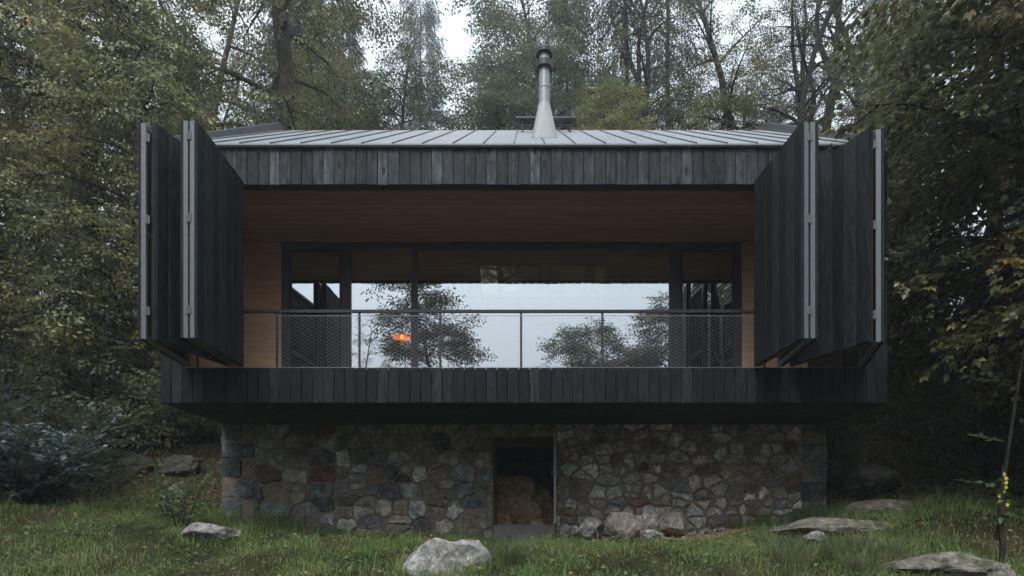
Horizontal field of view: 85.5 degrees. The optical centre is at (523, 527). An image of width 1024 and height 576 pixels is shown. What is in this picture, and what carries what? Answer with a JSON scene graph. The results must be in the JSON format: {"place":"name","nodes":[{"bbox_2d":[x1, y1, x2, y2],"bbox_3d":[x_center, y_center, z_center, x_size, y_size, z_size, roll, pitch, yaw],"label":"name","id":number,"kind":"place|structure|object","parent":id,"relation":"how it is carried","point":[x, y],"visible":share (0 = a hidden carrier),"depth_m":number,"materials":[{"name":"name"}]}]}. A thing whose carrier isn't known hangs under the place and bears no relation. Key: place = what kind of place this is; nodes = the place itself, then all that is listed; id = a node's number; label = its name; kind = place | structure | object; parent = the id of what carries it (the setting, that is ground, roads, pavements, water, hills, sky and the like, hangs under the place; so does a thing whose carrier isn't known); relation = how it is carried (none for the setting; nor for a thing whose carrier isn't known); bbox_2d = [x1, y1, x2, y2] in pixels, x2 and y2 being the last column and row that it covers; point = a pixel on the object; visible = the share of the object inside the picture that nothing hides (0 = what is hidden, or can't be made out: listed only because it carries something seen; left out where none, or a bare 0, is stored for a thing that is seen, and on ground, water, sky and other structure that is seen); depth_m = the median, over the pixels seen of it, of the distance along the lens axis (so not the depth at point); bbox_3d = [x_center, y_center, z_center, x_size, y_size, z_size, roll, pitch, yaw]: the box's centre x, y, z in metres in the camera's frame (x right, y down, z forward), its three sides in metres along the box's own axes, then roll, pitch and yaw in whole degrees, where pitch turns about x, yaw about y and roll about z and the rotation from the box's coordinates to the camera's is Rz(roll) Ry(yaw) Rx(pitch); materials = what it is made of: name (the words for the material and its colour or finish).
{"place":"outdoors","nodes":[
{"label":"outdoors","id":0,"kind":"place"},
{"bbox_2d":[0,0,1021,318],"label":"sky","id":1,"kind":"structure","parent":0,"point":[458,44],"materials":[{"name":"white"}]},
{"bbox_2d":[0,317,1023,575],"bbox_3d":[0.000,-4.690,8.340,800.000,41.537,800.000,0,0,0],"label":"ground","id":2,"kind":"structure","parent":0,"point":[960,519],"depth_m":7.70,"materials":[{"name":"green plant"}]},
{"bbox_2d":[0,48,43,252],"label":"slender tree","id":3,"kind":"object","parent":2,"relation":"on","point":[26,199],"visible":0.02,"depth_m":31.25,"materials":[{"name":"green plant"}]},
{"bbox_2d":[0,155,48,403],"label":"hornbeam tree","id":4,"kind":"object","parent":2,"relation":"on","point":[10,355],"visible":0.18,"depth_m":13.71,"materials":[{"name":"green plant"}]},
{"bbox_2d":[0,0,135,394],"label":"hornbeam tree","id":5,"kind":"object","parent":2,"relation":"on","point":[15,59],"visible":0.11,"depth_m":16.83,"materials":[{"name":"green plant"}]},
{"bbox_2d":[0,372,137,505],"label":"shrub","id":6,"kind":"object","parent":2,"relation":"on","point":[36,476],"visible":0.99,"depth_m":9.18,"materials":[{"name":"green plant"}]},
{"bbox_2d":[0,373,140,501],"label":"shrub","id":7,"kind":"object","parent":2,"relation":"on","point":[116,469],"visible":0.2,"depth_m":10.74,"materials":[{"name":"green plant"}]},
{"bbox_2d":[0,314,147,481],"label":"shrub","id":8,"kind":"object","parent":2,"relation":"on","point":[4,363],"visible":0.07,"depth_m":12.69,"materials":[{"name":"green plant"}]},
{"bbox_2d":[0,0,161,357],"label":"hornbeam tree","id":9,"kind":"object","parent":2,"relation":"on","point":[14,20],"visible":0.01,"depth_m":19.37,"materials":[{"name":"green plant"}]},
{"bbox_2d":[0,390,165,462],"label":"shrub","id":10,"kind":"object","parent":2,"relation":"on","point":[57,413],"visible":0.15,"depth_m":11.17,"materials":[{"name":"green plant"}]},
{"bbox_2d":[0,0,219,455],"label":"hornbeam tree","id":11,"kind":"object","parent":2,"relation":"on","point":[111,319],"visible":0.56,"depth_m":12.96,"materials":[{"name":"green plant"}]},
{"bbox_2d":[26,303,193,444],"bbox_3d":[-10.062,-3.617,16.720,8.610,5.700,8.551,0,0,8],"label":"shrub","id":12,"kind":"object","parent":2,"relation":"on","point":[143,360],"visible":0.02,"depth_m":14.72,"materials":[{"name":"green plant"}]},
{"bbox_2d":[4,345,221,446],"bbox_3d":[-8.530,-2.316,13.805,6.888,4.560,6.841,0,0,0],"label":"shrub","id":13,"kind":"object","parent":2,"relation":"on","point":[178,421],"visible":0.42,"depth_m":13.12,"materials":[{"name":"green plant"}]},
{"bbox_2d":[0,0,228,423],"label":"hornbeam tree","id":14,"kind":"object","parent":2,"relation":"on","point":[8,159],"visible":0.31,"depth_m":14.33,"materials":[{"name":"green plant"}]},
{"bbox_2d":[0,0,239,400],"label":"hornbeam tree","id":15,"kind":"object","parent":2,"relation":"on","point":[124,331],"visible":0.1,"depth_m":15.25,"materials":[{"name":"green plant"}]},
{"bbox_2d":[114,454,158,474],"bbox_3d":[-8.325,-1.243,11.930,0.950,0.725,0.814,0,0,0],"label":"rock outcrop","id":16,"kind":"object","parent":2,"relation":"on","point":[145,462],"visible":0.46,"depth_m":11.70,"materials":[{"name":"grey stone"}]},
{"bbox_2d":[120,328,204,421],"bbox_3d":[-7.863,-3.832,16.979,7.525,5.016,7.577,0,0,41],"label":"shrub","id":17,"kind":"object","parent":2,"relation":"on","point":[156,384],"visible":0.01,"depth_m":13.85,"materials":[{"name":"green plant"}]},
{"bbox_2d":[109,92,222,234],"bbox_3d":[-18.713,-17.551,30.896,7.427,15.021,6.657,0,0,5],"label":"understory tree","id":18,"kind":"object","parent":2,"relation":"on","point":[132,161],"depth_m":29.72,"materials":[{"name":"green plant"}]},
{"bbox_2d":[133,473,200,517],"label":"sapling","id":19,"kind":"object","parent":2,"relation":"on","point":[156,505],"visible":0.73,"depth_m":9.22,"materials":[{"name":"green plant"}]},
{"bbox_2d":[131,459,222,528],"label":"sapling","id":20,"kind":"object","parent":2,"relation":"on","point":[187,483],"visible":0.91,"depth_m":8.68,"materials":[{"name":"green plant"}]},
{"bbox_2d":[153,454,202,476],"bbox_3d":[-7.339,-1.299,11.833,0.936,0.610,0.829,0,0,42],"label":"rock outcrop","id":21,"kind":"object","parent":2,"relation":"on","point":[177,465],"visible":0.73,"depth_m":11.63,"materials":[{"name":"grey stone"}]},
{"bbox_2d":[96,0,279,193],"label":"hornbeam tree","id":22,"kind":"object","parent":2,"relation":"on","point":[225,56],"visible":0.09,"depth_m":24.68,"materials":[{"name":"green plant"}]},
{"bbox_2d":[181,522,240,542],"bbox_3d":[-4.557,0.106,8.045,0.738,0.385,0.516,0,0,-11],"label":"rock","id":23,"kind":"object","parent":2,"relation":"on","point":[205,531],"visible":0.77,"depth_m":7.89,"materials":[{"name":"stone"}]},
{"bbox_2d":[205,499,249,524],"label":"grass tuft","id":24,"kind":"object","parent":2,"relation":"on","point":[233,520],"visible":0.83,"depth_m":9.54,"materials":[{"name":"green plant"}]},
{"bbox_2d":[214,19,272,128],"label":"slender tree","id":25,"kind":"object","parent":2,"relation":"on","point":[225,116],"visible":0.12,"depth_m":36.45,"materials":[{"name":"green plant"}]},
{"bbox_2d":[220,49,279,126],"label":"hornbeam tree","id":26,"kind":"object","parent":2,"relation":"on","point":[248,87],"visible":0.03,"depth_m":45.38,"materials":[{"name":"green plant"}]},
{"bbox_2d":[229,498,297,527],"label":"grass tuft","id":27,"kind":"object","parent":2,"relation":"on","point":[259,520],"visible":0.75,"depth_m":9.53,"materials":[{"name":"green plant"}]},
{"bbox_2d":[243,493,310,534],"bbox_3d":[-4.078,-0.225,9.631,1.251,0.730,1.196,0,0,0],"label":"grass tuft","id":28,"kind":"object","parent":2,"relation":"on","point":[289,528],"visible":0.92,"depth_m":9.53,"materials":[{"name":"green plant"}]},
{"bbox_2d":[144,0,414,130],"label":"hornbeam tree","id":29,"kind":"object","parent":2,"relation":"on","point":[285,96],"visible":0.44,"depth_m":17.43,"materials":[{"name":"green plant"}]},
{"bbox_2d":[252,0,341,128],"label":"spruce tree","id":30,"kind":"object","parent":2,"relation":"on","point":[291,47],"visible":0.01,"depth_m":37.58,"materials":[{"name":"green plant"}]},
{"bbox_2d":[243,0,355,129],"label":"spruce tree","id":31,"kind":"object","parent":2,"relation":"on","point":[275,54],"visible":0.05,"depth_m":27.70,"materials":[{"name":"green plant"}]},
{"bbox_2d":[292,517,332,537],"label":"grass tuft","id":32,"kind":"object","parent":2,"relation":"on","point":[321,532],"visible":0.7,"depth_m":9.65,"materials":[{"name":"green plant"}]},
{"bbox_2d":[257,0,383,129],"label":"spruce tree","id":33,"kind":"object","parent":2,"relation":"on","point":[293,30],"visible":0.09,"depth_m":26.77,"materials":[{"name":"green plant"}]},
{"bbox_2d":[258,46,390,126],"bbox_3d":[-11.424,-18.991,31.957,6.531,16.784,6.959,0,0,9],"label":"hornbeam tree","id":34,"kind":"object","parent":2,"relation":"on","point":[315,79],"depth_m":31.55,"materials":[{"name":"green plant"}]},
{"bbox_2d":[278,40,401,129],"bbox_3d":[-7.218,-12.009,22.088,6.378,13.291,6.146,0,0,27],"label":"understory tree","id":35,"kind":"object","parent":2,"relation":"on","point":[319,76],"visible":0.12,"depth_m":20.77,"materials":[{"name":"green plant"}]},
{"bbox_2d":[325,524,355,536],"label":"grass tuft","id":36,"kind":"object","parent":2,"relation":"on","point":[337,532],"visible":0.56,"depth_m":9.65,"materials":[{"name":"green plant"}]},
{"bbox_2d":[325,0,368,128],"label":"spruce tree","id":37,"kind":"object","parent":2,"relation":"on","point":[338,45],"visible":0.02,"depth_m":48.22,"materials":[{"name":"green plant"}]},
{"bbox_2d":[332,4,462,129],"bbox_3d":[-4.919,-11.596,21.082,6.469,13.990,6.714,0,0,-20],"label":"understory tree","id":38,"kind":"object","parent":2,"relation":"on","point":[383,94],"visible":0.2,"depth_m":20.87,"materials":[{"name":"green plant"}]},
{"bbox_2d":[386,0,450,129],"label":"spruce tree","id":39,"kind":"object","parent":2,"relation":"on","point":[428,18],"visible":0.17,"depth_m":69.89,"materials":[{"name":"green plant"}]},
{"bbox_2d":[420,524,448,537],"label":"grass tuft","id":40,"kind":"object","parent":2,"relation":"on","point":[434,534],"visible":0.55,"depth_m":9.79,"materials":[{"name":"green plant"}]},
{"bbox_2d":[402,538,491,575],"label":"boulder","id":41,"kind":"object","parent":2,"relation":"on","point":[446,551],"visible":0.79,"depth_m":6.55,"materials":[{"name":"stone"}]},
{"bbox_2d":[445,32,557,129],"bbox_3d":[-0.637,-12.847,23.019,7.686,15.545,6.890,0,0,35],"label":"understory tree","id":42,"kind":"object","parent":2,"relation":"on","point":[484,107],"visible":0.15,"depth_m":22.35,"materials":[{"name":"green plant"}]},
{"bbox_2d":[496,514,512,524],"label":"cellar boulder","id":43,"kind":"object","parent":2,"relation":"on","point":[503,519],"visible":0.34,"depth_m":10.60,"materials":[{"name":"brown stone"}]},
{"bbox_2d":[472,521,547,567],"bbox_3d":[-0.211,0.140,7.020,1.112,0.733,1.195,0,0,-40],"label":"grass tuft","id":44,"kind":"object","parent":2,"relation":"on","point":[513,554],"visible":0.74,"depth_m":6.88,"materials":[{"name":"green plant"}]},
{"bbox_2d":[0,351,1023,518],"bbox_3d":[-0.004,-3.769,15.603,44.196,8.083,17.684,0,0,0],"label":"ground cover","id":45,"kind":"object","parent":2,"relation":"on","point":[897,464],"visible":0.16,"depth_m":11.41,"materials":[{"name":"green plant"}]},
{"bbox_2d":[0,487,1023,575],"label":"meadow weeds","id":46,"kind":"object","parent":2,"relation":"on","point":[293,537],"visible":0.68,"depth_m":7.57,"materials":[{"name":"green plant"}]},
{"bbox_2d":[0,494,1023,575],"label":"fallen leaves","id":47,"kind":"object","parent":2,"relation":"on","point":[484,542],"visible":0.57,"depth_m":7.54,"materials":[{"name":"brown plant"}]},
{"bbox_2d":[138,44,891,540],"bbox_3d":[0.000,-4.098,11.806,11.010,9.995,9.527,0,0,0],"label":"forest cabin","id":48,"kind":"object","parent":2,"relation":"on","point":[410,330],"visible":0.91,"depth_m":9.40,"materials":[{"name":"black wood"}]},
{"bbox_2d":[281,242,741,369],"bbox_3d":[-0.225,-3.772,10.034,8.310,2.760,0.170,0,0,0],"label":"window frame","id":49,"kind":"structure","parent":48,"relation":"in","point":[343,275],"depth_m":10.04,"materials":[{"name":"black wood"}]},
{"bbox_2d":[550,433,558,523],"bbox_3d":[0.513,-0.823,9.544,0.154,1.495,0.862,0,0,0],"label":"cellar door","id":50,"kind":"structure","parent":48,"relation":"in","point":[554,472],"depth_m":9.11,"materials":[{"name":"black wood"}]},
{"bbox_2d":[496,476,552,524],"bbox_3d":[-0.368,-0.164,11.373,2.544,1.847,1.157,0,0,-15],"label":"cellar boulder","id":51,"kind":"object","parent":2,"relation":"on","point":[522,500],"visible":0.33,"depth_m":11.06,"materials":[{"name":"brown stone"}]},
{"bbox_2d":[516,47,537,101],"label":"spruce tree","id":52,"kind":"object","parent":2,"relation":"on","point":[525,79],"depth_m":48.31,"materials":[{"name":"green plant"}]},
{"bbox_2d":[530,519,544,524],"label":"cellar boulder","id":53,"kind":"object","parent":2,"relation":"on","point":[537,521],"visible":0.24,"depth_m":10.58,"materials":[{"name":"brown stone"}]},
{"bbox_2d":[439,0,657,129],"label":"understory tree","id":54,"kind":"object","parent":2,"relation":"on","point":[496,18],"visible":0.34,"depth_m":25.35,"materials":[{"name":"green plant"}]},
{"bbox_2d":[560,524,570,537],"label":"rock","id":55,"kind":"object","parent":2,"relation":"on","point":[564,528],"depth_m":9.72,"materials":[{"name":"stone"}]},
{"bbox_2d":[533,0,598,128],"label":"spruce tree","id":56,"kind":"object","parent":2,"relation":"on","point":[569,113],"visible":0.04,"depth_m":41.01,"materials":[{"name":"green plant"}]},
{"bbox_2d":[577,517,603,538],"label":"boulder","id":57,"kind":"object","parent":2,"relation":"on","point":[590,523],"depth_m":9.52,"materials":[{"name":"stone"}]},
{"bbox_2d":[565,60,677,129],"bbox_3d":[3.604,-10.732,20.745,5.628,12.172,5.841,0,0,34],"label":"understory tree","id":58,"kind":"object","parent":2,"relation":"on","point":[610,118],"visible":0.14,"depth_m":20.01,"materials":[{"name":"green plant"}]},
{"bbox_2d":[565,0,682,129],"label":"spruce tree","id":59,"kind":"object","parent":2,"relation":"on","point":[630,13],"visible":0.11,"depth_m":26.84,"materials":[{"name":"green plant"}]},
{"bbox_2d":[569,0,725,129],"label":"slender tree","id":60,"kind":"object","parent":2,"relation":"on","point":[646,70],"visible":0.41,"depth_m":23.68,"materials":[{"name":"green plant"}]},
{"bbox_2d":[640,505,659,530],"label":"boulder","id":61,"kind":"object","parent":2,"relation":"on","point":[649,514],"depth_m":9.42,"materials":[{"name":"stone"}]},
{"bbox_2d":[639,529,663,538],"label":"rock","id":62,"kind":"object","parent":2,"relation":"on","point":[645,533],"depth_m":9.17,"materials":[{"name":"stone"}]},
{"bbox_2d":[590,527,754,542],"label":"earth","id":63,"kind":"structure","parent":2,"relation":"on","point":[691,537],"depth_m":9.53,"materials":[{"name":"brown soil"}]},
{"bbox_2d":[606,512,648,541],"bbox_3d":[1.739,-0.002,9.421,0.798,0.547,0.524,0,0,-20],"label":"boulder","id":64,"kind":"object","parent":63,"relation":"on","point":[620,525],"depth_m":9.21,"materials":[{"name":"grey stone"}]},
{"bbox_2d":[704,530,712,533],"bbox_3d":[3.287,0.084,9.853,0.166,0.100,0.113,0,0,-11],"label":"stone chip","id":65,"kind":"object","parent":63,"relation":"on","point":[708,531],"visible":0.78,"depth_m":9.82,"materials":[{"name":"stone"}]},
{"bbox_2d":[659,512,686,534],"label":"boulder","id":66,"kind":"object","parent":2,"relation":"on","point":[671,523],"depth_m":9.39,"materials":[{"name":"grey stone"}]},
{"bbox_2d":[627,0,723,129],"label":"spruce tree","id":67,"kind":"object","parent":2,"relation":"on","point":[690,58],"visible":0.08,"depth_m":29.97,"materials":[{"name":"green plant"}]},
{"bbox_2d":[646,0,795,129],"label":"slender tree","id":68,"kind":"object","parent":2,"relation":"on","point":[729,121],"visible":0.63,"depth_m":20.69,"materials":[{"name":"green plant"}]},
{"bbox_2d":[668,32,784,129],"bbox_3d":[7.073,-11.700,21.245,6.302,12.747,5.649,0,0,-20],"label":"understory tree","id":69,"kind":"object","parent":2,"relation":"on","point":[706,100],"visible":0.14,"depth_m":20.43,"materials":[{"name":"green plant"}]},
{"bbox_2d":[724,514,762,528],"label":"grass tuft","id":70,"kind":"object","parent":2,"relation":"on","point":[745,522],"visible":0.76,"depth_m":9.71,"materials":[{"name":"green plant"}]},
{"bbox_2d":[705,58,806,129],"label":"understory tree","id":71,"kind":"object","parent":2,"relation":"on","point":[761,101],"visible":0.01,"depth_m":23.07,"materials":[{"name":"green plant"}]},
{"bbox_2d":[756,509,796,526],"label":"grass tuft","id":72,"kind":"object","parent":2,"relation":"on","point":[786,519],"visible":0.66,"depth_m":9.63,"materials":[{"name":"green plant"}]},
{"bbox_2d":[744,524,809,549],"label":"grass tuft","id":73,"kind":"object","parent":2,"relation":"on","point":[766,539],"visible":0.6,"depth_m":7.72,"materials":[{"name":"green plant"}]},
{"bbox_2d":[756,530,826,567],"bbox_3d":[3.341,0.239,6.861,0.925,0.504,0.992,0,0,-32],"label":"grass tuft","id":74,"kind":"object","parent":2,"relation":"on","point":[807,559],"visible":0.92,"depth_m":6.75,"materials":[{"name":"green plant"}]},
{"bbox_2d":[784,486,831,521],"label":"grass tuft","id":75,"kind":"object","parent":2,"relation":"on","point":[798,515],"visible":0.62,"depth_m":9.60,"materials":[{"name":"green plant"}]},
{"bbox_2d":[776,526,844,558],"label":"grass tuft","id":76,"kind":"object","parent":2,"relation":"on","point":[821,551],"visible":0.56,"depth_m":7.29,"materials":[{"name":"green plant"}]},
{"bbox_2d":[730,0,891,133],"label":"slender tree","id":77,"kind":"object","parent":2,"relation":"on","point":[803,90],"visible":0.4,"depth_m":20.96,"materials":[{"name":"green plant"}]},
{"bbox_2d":[802,531,826,543],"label":"slab rock","id":78,"kind":"object","parent":2,"relation":"on","point":[813,535],"visible":0.6,"depth_m":7.84,"materials":[{"name":"stone"}]},
{"bbox_2d":[788,490,853,517],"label":"grass tuft","id":79,"kind":"object","parent":2,"relation":"on","point":[836,509],"visible":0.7,"depth_m":9.52,"materials":[{"name":"green plant"}]},
{"bbox_2d":[736,0,922,210],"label":"slender tree","id":80,"kind":"object","parent":2,"relation":"on","point":[812,105],"visible":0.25,"depth_m":23.06,"materials":[{"name":"green plant"}]},
{"bbox_2d":[771,517,893,537],"bbox_3d":[4.754,0.030,8.440,2.089,0.392,0.934,0,0,-6],"label":"slab rock","id":81,"kind":"object","parent":2,"relation":"on","point":[819,523],"visible":0.61,"depth_m":8.11,"materials":[{"name":"grey stone"}]},
{"bbox_2d":[769,0,905,133],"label":"slender tree","id":82,"kind":"object","parent":2,"relation":"on","point":[835,27],"visible":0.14,"depth_m":25.76,"materials":[{"name":"green plant"}]},
{"bbox_2d":[769,0,916,132],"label":"slender tree","id":83,"kind":"object","parent":2,"relation":"on","point":[840,23],"visible":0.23,"depth_m":23.42,"materials":[{"name":"green plant"}]},
{"bbox_2d":[815,522,871,549],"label":"grass tuft","id":84,"kind":"object","parent":2,"relation":"on","point":[838,540],"visible":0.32,"depth_m":7.56,"materials":[{"name":"green plant"}]},
{"bbox_2d":[808,518,885,559],"bbox_3d":[4.109,0.145,7.060,1.213,0.580,1.165,0,0,0],"label":"grass tuft","id":85,"kind":"object","parent":2,"relation":"on","point":[839,547],"visible":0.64,"depth_m":7.02,"materials":[{"name":"green plant"}]},
{"bbox_2d":[821,528,902,575],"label":"grass tuft","id":86,"kind":"object","parent":2,"relation":"on","point":[858,567],"visible":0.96,"depth_m":6.35,"materials":[{"name":"green plant"}]},
{"bbox_2d":[837,463,901,498],"bbox_3d":[6.470,-0.866,10.376,1.100,0.688,0.860,0,0,0],"label":"rock outcrop","id":87,"kind":"object","parent":2,"relation":"on","point":[870,480],"visible":0.97,"depth_m":10.14,"materials":[{"name":"grey stone"}]},
{"bbox_2d":[842,499,921,514],"bbox_3d":[6.120,-0.318,9.584,1.419,0.362,0.955,0,0,9],"label":"slab rock","id":88,"kind":"object","parent":2,"relation":"on","point":[890,504],"visible":0.38,"depth_m":9.29,"materials":[{"name":"grey stone"}]},
{"bbox_2d":[853,514,922,560],"bbox_3d":[4.516,0.120,6.982,1.064,0.637,1.064,0,0,16],"label":"grass tuft","id":89,"kind":"object","parent":2,"relation":"on","point":[895,549],"visible":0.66,"depth_m":6.89,"materials":[{"name":"green plant"}]},
{"bbox_2d":[838,1,975,333],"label":"slender tree","id":90,"kind":"object","parent":2,"relation":"on","point":[924,239],"visible":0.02,"depth_m":27.57,"materials":[{"name":"green plant"}]},
{"bbox_2d":[851,0,965,329],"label":"spruce tree","id":91,"kind":"object","parent":2,"relation":"on","point":[892,25],"visible":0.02,"depth_m":33.24,"materials":[{"name":"green plant"}]},
{"bbox_2d":[818,0,1023,443],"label":"maple tree","id":92,"kind":"object","parent":2,"relation":"on","point":[998,328],"visible":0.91,"depth_m":8.40,"materials":[{"name":"green plant"}]},
{"bbox_2d":[826,0,1023,480],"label":"hornbeam tree","id":93,"kind":"object","parent":2,"relation":"on","point":[993,454],"visible":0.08,"depth_m":11.20,"materials":[{"name":"green plant"}]},
{"bbox_2d":[874,551,1015,575],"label":"slab rock","id":94,"kind":"object","parent":2,"relation":"on","point":[965,564],"visible":0.67,"depth_m":6.17,"materials":[{"name":"grey stone"}]},
{"bbox_2d":[897,30,1022,390],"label":"slender tree","id":95,"kind":"object","parent":2,"relation":"on","point":[935,144],"visible":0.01,"depth_m":18.41,"materials":[{"name":"green plant"}]},
{"bbox_2d":[922,77,1023,333],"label":"understory tree","id":96,"kind":"object","parent":2,"relation":"on","point":[966,319],"visible":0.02,"depth_m":15.38,"materials":[{"name":"green plant"}]},
{"bbox_2d":[963,49,1013,359],"bbox_3d":[19.299,-15.843,20.364,7.481,20.019,6.770,0,0,-8],"label":"slender tree","id":97,"kind":"object","parent":2,"relation":"on","point":[988,224],"depth_m":21.05,"materials":[{"name":"green plant"}]},
{"bbox_2d":[954,348,1023,540],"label":"leaning sapling","id":98,"kind":"object","parent":2,"relation":"on","point":[1010,434],"visible":0.92,"depth_m":7.15,"materials":[{"name":"brown plant"}]},
{"bbox_2d":[994,464,1015,562],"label":"mullein plant","id":99,"kind":"object","parent":2,"relation":"on","point":[1002,538],"visible":0.95,"depth_m":6.43,"materials":[{"name":"green plant"}]},
{"bbox_2d":[1013,482,1023,496],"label":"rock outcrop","id":100,"kind":"object","parent":2,"relation":"on","point":[1019,489],"visible":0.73,"depth_m":9.60,"materials":[{"name":"grey stone"}]}
]}

